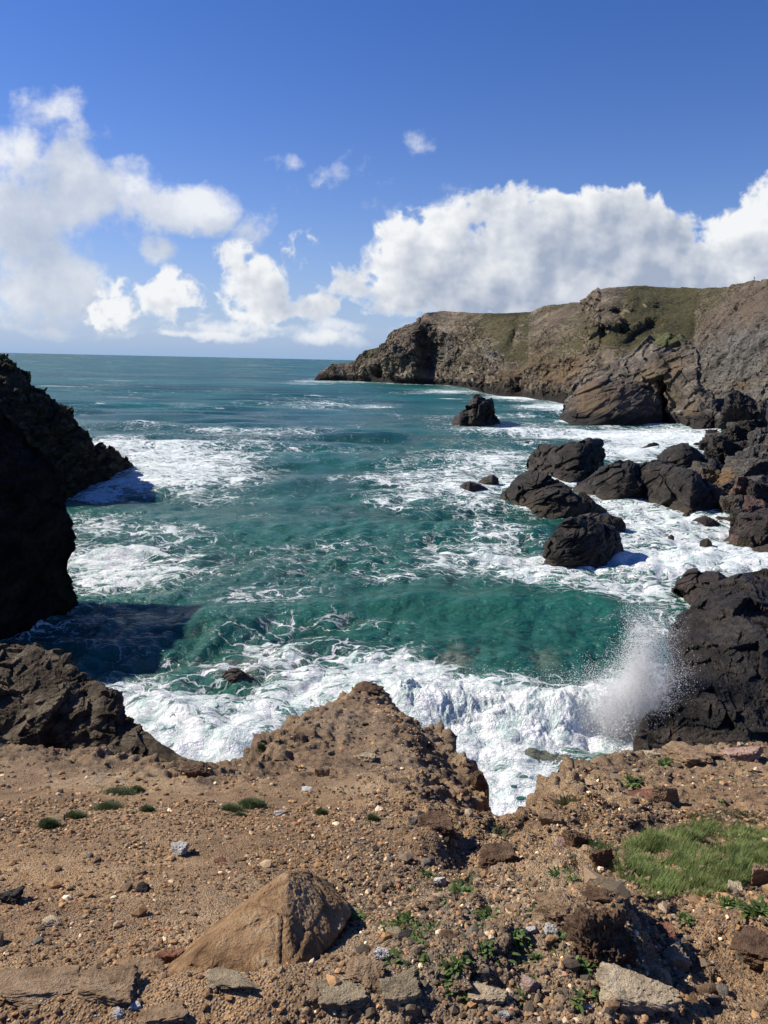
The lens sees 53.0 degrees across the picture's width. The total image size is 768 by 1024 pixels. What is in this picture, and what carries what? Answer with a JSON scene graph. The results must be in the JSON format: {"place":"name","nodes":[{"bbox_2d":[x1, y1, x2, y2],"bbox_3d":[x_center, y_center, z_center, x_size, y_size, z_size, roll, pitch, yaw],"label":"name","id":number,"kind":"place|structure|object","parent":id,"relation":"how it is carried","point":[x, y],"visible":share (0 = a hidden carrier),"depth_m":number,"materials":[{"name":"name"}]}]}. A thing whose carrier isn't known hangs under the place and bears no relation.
{"place":"outdoors","nodes":[
{"label":"outdoors","id":0,"kind":"place"},
{"bbox_2d":[0,408,78,638],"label":"cliff","id":1,"kind":"structure","parent":0,"point":[38,537],"depth_m":57.96,"materials":[{"name":"stone"}]},
{"bbox_2d":[0,353,133,499],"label":"cliff","id":2,"kind":"structure","parent":0,"point":[57,433],"depth_m":114.71,"materials":[{"name":"stone"}]},
{"bbox_2d":[0,353,767,815],"bbox_3d":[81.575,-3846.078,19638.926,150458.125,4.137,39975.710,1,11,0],"label":"sea","id":3,"kind":"structure","parent":0,"point":[290,535],"depth_m":76.94,"materials":[{"name":"liquid"}]},
{"bbox_2d":[102,438,159,463],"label":"spray","id":4,"kind":"object","parent":3,"relation":"on","point":[128,452],"visible":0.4,"depth_m":146.41,"materials":[{"name":"white"}]},
{"bbox_2d":[221,668,253,682],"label":"sea rock","id":5,"kind":"object","parent":3,"relation":"in","point":[232,675],"visible":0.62,"depth_m":48.74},
{"bbox_2d":[459,481,487,491],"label":"sea rock","id":6,"kind":"object","parent":3,"relation":"in","point":[470,486],"visible":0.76,"depth_m":123.08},
{"bbox_2d":[452,394,500,425],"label":"sea stack","id":7,"kind":"object","parent":3,"relation":"in","point":[479,410],"visible":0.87,"depth_m":251.61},
{"bbox_2d":[479,475,498,484],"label":"sea rock","id":8,"kind":"object","parent":3,"relation":"in","point":[491,480],"visible":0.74,"depth_m":128.19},
{"bbox_2d":[410,640,656,737],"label":"spray","id":9,"kind":"object","parent":3,"relation":"on","point":[510,683],"visible":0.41,"depth_m":45.71,"materials":[{"name":"white"}]},
{"bbox_2d":[500,471,606,518],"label":"sea rock","id":10,"kind":"object","parent":3,"relation":"in","point":[539,494],"visible":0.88,"depth_m":106.82,"materials":[{"name":"stone"}]},
{"bbox_2d":[526,437,605,481],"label":"sea rock","id":11,"kind":"object","parent":3,"relation":"in","point":[579,461],"visible":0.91,"depth_m":136.49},
{"bbox_2d":[542,515,623,568],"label":"sea rock","id":12,"kind":"object","parent":3,"relation":"in","point":[581,541],"visible":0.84,"depth_m":77.85,"materials":[{"name":"stone"}]},
{"bbox_2d":[579,513,625,531],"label":"sea rock","id":13,"kind":"object","parent":3,"relation":"in","point":[618,524],"visible":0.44,"depth_m":94.22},
{"bbox_2d":[573,459,643,499],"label":"sea rock","id":14,"kind":"object","parent":3,"relation":"in","point":[619,479],"visible":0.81,"depth_m":114.89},
{"bbox_2d":[557,377,663,425],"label":"rock slab","id":15,"kind":"object","parent":3,"relation":"in","point":[605,401],"visible":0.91,"depth_m":264.87,"materials":[{"name":"stone"}]},
{"bbox_2d":[554,592,719,743],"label":"spray","id":16,"kind":"object","parent":3,"relation":"on","point":[641,690],"visible":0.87,"depth_m":42.75,"materials":[{"name":"white"}]},
{"bbox_2d":[656,443,704,467],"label":"sea rock","id":17,"kind":"object","parent":3,"relation":"in","point":[682,455],"visible":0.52,"depth_m":142.05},
{"bbox_2d":[639,460,729,516],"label":"rock","id":18,"kind":"object","parent":3,"relation":"in","point":[686,491],"visible":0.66,"depth_m":108.95,"materials":[{"name":"stone"}]},
{"bbox_2d":[671,568,727,605],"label":"rock outcrop","id":19,"kind":"object","parent":3,"relation":"in","point":[691,585],"visible":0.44,"depth_m":65.40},
{"bbox_2d":[633,568,767,750],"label":"sea cliff","id":20,"kind":"structure","parent":3,"relation":"in","point":[726,633],"depth_m":43.67,"materials":[{"name":"stone"}]},
{"bbox_2d":[692,516,719,526],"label":"sea rock","id":21,"kind":"object","parent":3,"relation":"in","point":[706,521],"visible":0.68,"depth_m":99.71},
{"bbox_2d":[0,686,767,1023],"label":"ground","id":22,"kind":"structure","parent":0,"point":[246,1004],"depth_m":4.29,"materials":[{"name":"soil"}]},
{"bbox_2d":[0,886,25,904],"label":"stone","id":23,"kind":"object","parent":22,"relation":"on","point":[12,897],"visible":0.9,"depth_m":3.44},
{"bbox_2d":[0,965,80,1012],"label":"stone","id":24,"kind":"object","parent":22,"relation":"on","point":[29,988],"visible":0.99,"depth_m":2.38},
{"bbox_2d":[33,817,65,829],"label":"cushion plant","id":25,"kind":"object","parent":22,"relation":"on","point":[49,822],"visible":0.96,"depth_m":4.81,"materials":[{"name":"green plant"}]},
{"bbox_2d":[41,914,61,927],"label":"stone","id":26,"kind":"object","parent":22,"relation":"on","point":[50,920],"visible":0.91,"depth_m":3.15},
{"bbox_2d":[64,806,90,818],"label":"cushion plant","id":27,"kind":"object","parent":22,"relation":"on","point":[74,814],"visible":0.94,"depth_m":5.05,"materials":[{"name":"green plant"}]},
{"bbox_2d":[0,643,194,761],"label":"rock knoll","id":28,"kind":"structure","parent":22,"relation":"on","point":[55,698],"depth_m":10.28,"materials":[{"name":"stone"}]},
{"bbox_2d":[89,798,126,810],"bbox_3d":[-1.881,2.019,5.285,0.328,0.050,0.216,1,11,0],"label":"cushion plant","id":29,"kind":"object","parent":22,"relation":"on","point":[105,805],"visible":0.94,"depth_m":5.27,"materials":[{"name":"green plant"}]},
{"bbox_2d":[75,964,141,1005],"bbox_3d":[-0.843,1.458,2.363,0.215,0.060,0.138,1,11,0],"label":"stone","id":30,"kind":"object","parent":22,"relation":"on","point":[113,985],"visible":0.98,"depth_m":2.35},
{"bbox_2d":[98,782,147,795],"bbox_3d":[-2.127,2.254,6.145,0.435,0.046,0.382,7,13,29],"label":"cushion plant","id":31,"kind":"object","parent":22,"relation":"on","point":[122,790],"visible":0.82,"depth_m":6.18,"materials":[{"name":"green plant"}]},
{"bbox_2d":[118,956,164,972],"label":"stone","id":32,"kind":"object","parent":22,"relation":"on","point":[144,963],"visible":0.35,"depth_m":2.63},
{"bbox_2d":[135,881,149,892],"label":"stone","id":33,"kind":"object","parent":22,"relation":"on","point":[143,887],"visible":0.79,"depth_m":3.61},
{"bbox_2d":[138,999,187,1023],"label":"stone","id":34,"kind":"object","parent":22,"relation":"on","point":[173,1012],"visible":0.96,"depth_m":2.26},
{"bbox_2d":[153,948,184,963],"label":"stone","id":35,"kind":"object","parent":22,"relation":"on","point":[169,955],"visible":0.56,"depth_m":2.73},
{"bbox_2d":[171,841,188,855],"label":"stone","id":36,"kind":"object","parent":22,"relation":"on","point":[178,848],"visible":0.94,"depth_m":4.30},
{"bbox_2d":[182,761,209,777],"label":"stone","id":37,"kind":"object","parent":22,"relation":"on","point":[194,769],"visible":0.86,"depth_m":7.02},
{"bbox_2d":[206,967,259,988],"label":"stone","id":38,"kind":"object","parent":22,"relation":"on","point":[221,978],"visible":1,"depth_m":2.37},
{"bbox_2d":[218,801,249,812],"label":"cushion plant","id":39,"kind":"object","parent":22,"relation":"on","point":[234,807],"visible":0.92,"depth_m":5.45,"materials":[{"name":"green plant"}]},
{"bbox_2d":[229,796,277,808],"bbox_3d":[-0.967,2.147,5.652,0.366,0.070,0.271,1,11,0],"label":"cushion plant","id":40,"kind":"object","parent":22,"relation":"on","point":[254,803],"visible":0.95,"depth_m":5.64,"materials":[{"name":"green plant"}]},
{"bbox_2d":[165,870,350,972],"bbox_3d":[-0.458,1.627,3.064,0.662,0.627,1.252,1,11,0],"label":"boulder","id":41,"kind":"object","parent":22,"relation":"on","point":[294,917],"visible":0.94,"depth_m":2.65,"materials":[{"name":"stone"}]},
{"bbox_2d":[301,985,320,1007],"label":"stone","id":42,"kind":"object","parent":22,"relation":"on","point":[313,994],"visible":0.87,"depth_m":2.32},
{"bbox_2d":[314,765,329,776],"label":"stone","id":43,"kind":"object","parent":22,"relation":"on","point":[321,771],"visible":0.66,"depth_m":7.27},
{"bbox_2d":[309,976,369,1010],"bbox_3d":[-0.138,1.477,2.355,0.190,0.052,0.122,1,11,0],"label":"stone","id":44,"kind":"object","parent":22,"relation":"on","point":[351,995],"visible":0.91,"depth_m":2.33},
{"bbox_2d":[349,909,367,921],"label":"plant","id":45,"kind":"object","parent":22,"relation":"on","point":[354,915],"visible":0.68,"depth_m":3.10,"materials":[{"name":"green plant"}]},
{"bbox_2d":[345,955,384,993],"bbox_3d":[-0.059,1.452,2.411,0.144,0.064,0.106,5,12,17],"label":"stone","id":46,"kind":"object","parent":22,"relation":"on","point":[367,972],"visible":0.89,"depth_m":2.40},
{"bbox_2d":[356,752,375,762],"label":"stone","id":47,"kind":"object","parent":22,"relation":"on","point":[367,757],"visible":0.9,"depth_m":8.24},
{"bbox_2d":[353,681,383,695],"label":"stone","id":48,"kind":"object","parent":22,"relation":"on","point":[375,689],"visible":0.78,"depth_m":13.03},
{"bbox_2d":[373,946,389,960],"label":"stone","id":49,"kind":"object","parent":22,"relation":"on","point":[379,953],"visible":0.86,"depth_m":2.50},
{"bbox_2d":[380,966,422,1010],"bbox_3d":[0.057,1.463,2.343,0.154,0.060,0.102,-5,13,-27],"label":"stone","id":50,"kind":"object","parent":22,"relation":"on","point":[403,988],"visible":0.95,"depth_m":2.33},
{"bbox_2d":[389,909,415,928],"bbox_3d":[0.080,1.494,2.796,0.134,0.033,0.118,6,12,25],"label":"plant","id":51,"kind":"object","parent":22,"relation":"on","point":[406,917],"visible":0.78,"depth_m":2.81,"materials":[{"name":"green plant"}]},
{"bbox_2d":[409,929,427,944],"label":"seedling","id":52,"kind":"object","parent":22,"relation":"on","point":[417,940],"visible":0.99,"depth_m":2.64,"materials":[{"name":"green plant"}]},
{"bbox_2d":[414,810,455,837],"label":"stone","id":53,"kind":"object","parent":22,"relation":"on","point":[440,821],"visible":0.91,"depth_m":4.70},
{"bbox_2d":[436,953,465,976],"bbox_3d":[0.212,1.421,2.433,0.099,0.024,0.102,1,11,0],"label":"plant","id":54,"kind":"object","parent":22,"relation":"on","point":[455,963],"visible":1,"depth_m":2.42,"materials":[{"name":"green plant"}]},
{"bbox_2d":[445,976,462,993],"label":"stone","id":55,"kind":"object","parent":22,"relation":"on","point":[452,987],"visible":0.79,"depth_m":2.36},
{"bbox_2d":[439,875,480,893],"bbox_3d":[0.377,1.806,3.684,0.208,0.048,0.205,-5,13,-30],"label":"plant","id":56,"kind":"object","parent":22,"relation":"on","point":[460,887],"visible":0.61,"depth_m":3.69,"materials":[{"name":"green plant"}]},
{"bbox_2d":[470,770,488,790],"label":"stone","id":57,"kind":"object","parent":22,"relation":"on","point":[478,780],"visible":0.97,"depth_m":8.21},
{"bbox_2d":[472,904,500,919],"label":"plant","id":58,"kind":"object","parent":22,"relation":"on","point":[487,910],"visible":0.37,"depth_m":3.21,"materials":[{"name":"green plant"}]},
{"bbox_2d":[478,939,495,959],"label":"plant","id":59,"kind":"object","parent":22,"relation":"on","point":[485,948],"visible":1,"depth_m":2.50,"materials":[{"name":"green plant"}]},
{"bbox_2d":[467,983,512,1005],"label":"stone","id":60,"kind":"object","parent":22,"relation":"on","point":[484,994],"visible":0.94,"depth_m":2.33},
{"bbox_2d":[478,842,516,868],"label":"stone","id":61,"kind":"object","parent":22,"relation":"on","point":[491,854],"visible":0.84,"depth_m":4.34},
{"bbox_2d":[485,823,513,838],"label":"plant","id":62,"kind":"object","parent":22,"relation":"on","point":[499,830],"visible":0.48,"depth_m":4.92,"materials":[{"name":"green plant"}]},
{"bbox_2d":[511,927,530,948],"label":"plant","id":63,"kind":"object","parent":22,"relation":"on","point":[519,934],"visible":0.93,"depth_m":2.60,"materials":[{"name":"green plant"}]},
{"bbox_2d":[520,976,540,995],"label":"stone","id":64,"kind":"object","parent":22,"relation":"on","point":[529,984],"visible":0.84,"depth_m":2.39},
{"bbox_2d":[543,923,557,935],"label":"stone","id":65,"kind":"object","parent":22,"relation":"on","point":[549,928],"visible":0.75,"depth_m":2.63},
{"bbox_2d":[538,809,566,826],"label":"stone","id":66,"kind":"object","parent":22,"relation":"on","point":[547,817],"visible":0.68,"depth_m":5.02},
{"bbox_2d":[548,794,576,809],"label":"plant","id":67,"kind":"object","parent":22,"relation":"on","point":[564,801],"visible":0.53,"depth_m":5.69,"materials":[{"name":"green plant"}]},
{"bbox_2d":[532,888,610,930],"bbox_3d":[0.664,1.495,2.763,0.321,0.205,0.269,-4,12,-27],"label":"rock outcrop","id":68,"kind":"object","parent":22,"relation":"on","point":[554,907],"visible":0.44,"depth_m":2.76,"materials":[{"name":"beige stone"}]},
{"bbox_2d":[561,829,591,847],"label":"stone","id":69,"kind":"object","parent":22,"relation":"on","point":[574,839],"visible":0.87,"depth_m":4.54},
{"bbox_2d":[570,987,587,1014],"bbox_3d":[0.576,1.455,2.309,0.068,0.024,0.088,7,13,27],"label":"seedling","id":70,"kind":"object","parent":22,"relation":"on","point":[580,994],"visible":1,"depth_m":2.30,"materials":[{"name":"green plant"}]},
{"bbox_2d":[577,957,595,974],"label":"plant","id":71,"kind":"object","parent":22,"relation":"on","point":[583,963],"visible":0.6,"depth_m":2.45,"materials":[{"name":"green plant"}]},
{"bbox_2d":[565,837,616,861],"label":"grass","id":72,"kind":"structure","parent":22,"relation":"on","point":[600,845],"depth_m":4.48,"materials":[{"name":"green plant"}]},
{"bbox_2d":[561,904,639,968],"bbox_3d":[0.718,1.436,2.571,0.209,0.251,0.225,-2,11,-14],"label":"rock outcrop","id":73,"kind":"object","parent":22,"relation":"on","point":[598,936],"visible":0.76,"depth_m":2.51,"materials":[{"name":"brown stone"}]},
{"bbox_2d":[581,884,619,904],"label":"stone","id":74,"kind":"object","parent":22,"relation":"on","point":[601,895],"visible":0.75,"depth_m":2.95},
{"bbox_2d":[589,848,614,867],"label":"stone","id":75,"kind":"object","parent":22,"relation":"on","point":[603,857],"visible":0.81,"depth_m":3.95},
{"bbox_2d":[590,877,626,886],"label":"stone","id":76,"kind":"object","parent":22,"relation":"on","point":[597,881],"visible":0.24,"depth_m":3.12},
{"bbox_2d":[618,773,644,788],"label":"plant","id":77,"kind":"object","parent":22,"relation":"on","point":[633,781],"visible":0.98,"depth_m":6.45,"materials":[{"name":"green plant"}]},
{"bbox_2d":[595,961,681,1015],"bbox_3d":[0.760,1.469,2.321,0.249,0.092,0.164,7,13,29],"label":"stone","id":78,"kind":"object","parent":22,"relation":"on","point":[635,992],"visible":0.91,"depth_m":2.31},
{"bbox_2d":[628,788,652,799],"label":"stone","id":79,"kind":"object","parent":22,"relation":"on","point":[645,793],"visible":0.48,"depth_m":6.01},
{"bbox_2d":[652,785,679,802],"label":"stone","id":80,"kind":"object","parent":22,"relation":"on","point":[661,793],"visible":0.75,"depth_m":5.89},
{"bbox_2d":[656,922,677,942],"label":"stone","id":81,"kind":"object","parent":22,"relation":"on","point":[667,928],"visible":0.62,"depth_m":3.13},
{"bbox_2d":[662,944,691,971],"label":"stone","id":82,"kind":"object","parent":22,"relation":"on","point":[673,955],"visible":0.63,"depth_m":2.92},
{"bbox_2d":[675,912,695,925],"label":"plant","id":83,"kind":"object","parent":22,"relation":"on","point":[686,916],"visible":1,"depth_m":3.24,"materials":[{"name":"green plant"}]},
{"bbox_2d":[662,741,713,767],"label":"stone","id":84,"kind":"object","parent":22,"relation":"on","point":[687,755],"visible":0.97,"depth_m":8.37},
{"bbox_2d":[696,983,718,995],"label":"stone","id":85,"kind":"object","parent":22,"relation":"on","point":[710,988],"visible":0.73,"depth_m":2.73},
{"bbox_2d":[716,983,729,996],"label":"stone","id":86,"kind":"object","parent":22,"relation":"on","point":[722,989],"visible":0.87,"depth_m":2.71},
{"bbox_2d":[682,807,767,824],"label":"grass","id":87,"kind":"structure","parent":22,"relation":"on","point":[720,819],"depth_m":5.50,"materials":[{"name":"green plant"}]},
{"bbox_2d":[710,890,742,909],"bbox_3d":[1.493,1.706,3.360,0.149,0.041,0.139,7,12,27],"label":"plant","id":88,"kind":"object","parent":22,"relation":"on","point":[725,901],"visible":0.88,"depth_m":3.36,"materials":[{"name":"green plant"}]},
{"bbox_2d":[721,746,763,761],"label":"stone","id":89,"kind":"object","parent":22,"relation":"on","point":[742,753],"visible":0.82,"depth_m":8.46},
{"bbox_2d":[731,925,767,967],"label":"stone","id":90,"kind":"object","parent":22,"relation":"on","point":[749,943],"visible":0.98,"depth_m":2.96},
{"bbox_2d":[735,894,767,920],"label":"plant","id":91,"kind":"object","parent":22,"relation":"on","point":[760,908],"visible":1,"depth_m":3.17,"materials":[{"name":"green plant"}]},
{"bbox_2d":[742,999,767,1016],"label":"stone","id":92,"kind":"object","parent":22,"relation":"on","point":[761,1006],"visible":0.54,"depth_m":2.50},
{"bbox_2d":[751,863,767,885],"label":"stone","id":93,"kind":"object","parent":22,"relation":"on","point":[759,877],"visible":0.88,"depth_m":3.78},
{"bbox_2d":[0,0,767,359],"label":"sky","id":94,"kind":"structure","parent":0,"point":[276,179],"materials":[{"name":"blue"}]},
{"bbox_2d":[314,279,767,406],"bbox_3d":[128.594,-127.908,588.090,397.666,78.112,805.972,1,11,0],"label":"headland","id":95,"kind":"structure","parent":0,"point":[554,353],"depth_m":469.84,"materials":[{"name":"stone"}]},
{"bbox_2d":[608,816,767,899],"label":"grass","id":96,"kind":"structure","parent":0,"point":[740,860],"depth_m":4.13,"materials":[{"name":"green plant"}]},
{"bbox_2d":[704,455,767,548],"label":"shore","id":97,"kind":"structure","parent":0,"point":[727,539],"depth_m":93.30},
{"bbox_2d":[563,332,721,428],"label":"crag","id":98,"kind":"structure","parent":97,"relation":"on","point":[668,364],"depth_m":275.87,"materials":[{"name":"stone"}]},
{"bbox_2d":[687,461,720,483],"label":"boulder","id":99,"kind":"object","parent":97,"relation":"on","point":[710,473],"visible":0.52,"depth_m":132.97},
{"bbox_2d":[704,446,724,464],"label":"boulder","id":100,"kind":"object","parent":97,"relation":"on","point":[717,453],"visible":0.5,"depth_m":152.22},
{"bbox_2d":[707,435,728,447],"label":"boulder","id":101,"kind":"object","parent":97,"relation":"on","point":[714,440],"visible":0.46,"depth_m":177.50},
{"bbox_2d":[718,494,743,513],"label":"boulder","id":102,"kind":"object","parent":97,"relation":"on","point":[727,503],"visible":0.6,"depth_m":104.90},
{"bbox_2d":[717,440,746,462],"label":"boulder","id":103,"kind":"object","parent":97,"relation":"on","point":[729,448],"visible":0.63,"depth_m":150.13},
{"bbox_2d":[718,426,747,441],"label":"boulder","id":104,"kind":"object","parent":97,"relation":"on","point":[736,433],"visible":0.57,"depth_m":181.47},
{"bbox_2d":[717,389,758,429],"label":"boulder","id":105,"kind":"object","parent":97,"relation":"on","point":[738,406],"visible":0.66,"depth_m":234.62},
{"bbox_2d":[728,476,751,498],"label":"boulder","id":106,"kind":"object","parent":97,"relation":"on","point":[741,484],"visible":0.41,"depth_m":105.83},
{"bbox_2d":[718,457,767,484],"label":"boulder","id":107,"kind":"object","parent":97,"relation":"on","point":[733,469],"visible":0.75,"depth_m":119.07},
{"bbox_2d":[737,533,757,547],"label":"boulder","id":108,"kind":"object","parent":97,"relation":"on","point":[745,540],"visible":0.96,"depth_m":87.96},
{"bbox_2d":[729,508,767,537],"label":"rock outcrop","id":109,"kind":"object","parent":97,"relation":"on","point":[741,523],"visible":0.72,"depth_m":91.37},
{"bbox_2d":[735,443,761,458],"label":"boulder","id":110,"kind":"object","parent":97,"relation":"on","point":[750,452],"visible":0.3,"depth_m":133.06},
{"bbox_2d":[735,420,767,431],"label":"boulder","id":111,"kind":"object","parent":97,"relation":"on","point":[749,425],"visible":0.46,"depth_m":181.21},
{"bbox_2d":[742,495,767,512],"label":"boulder","id":112,"kind":"object","parent":97,"relation":"on","point":[751,504],"visible":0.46,"depth_m":98.91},
{"bbox_2d":[746,480,767,502],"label":"boulder","id":113,"kind":"object","parent":97,"relation":"on","point":[757,490],"visible":0.47,"depth_m":103.65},
{"bbox_2d":[747,427,767,445],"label":"boulder","id":114,"kind":"object","parent":97,"relation":"on","point":[757,435],"visible":0.46,"depth_m":156.98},
{"bbox_2d":[749,520,767,544],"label":"boulder","id":115,"kind":"object","parent":97,"relation":"on","point":[759,531],"visible":0.98,"depth_m":87.51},
{"bbox_2d":[756,400,767,423],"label":"boulder","id":116,"kind":"object","parent":97,"relation":"on","point":[762,405],"visible":0.45,"depth_m":232.53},
{"bbox_2d":[758,435,767,458],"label":"boulder","id":117,"kind":"object","parent":97,"relation":"on","point":[763,452],"visible":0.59,"depth_m":129.46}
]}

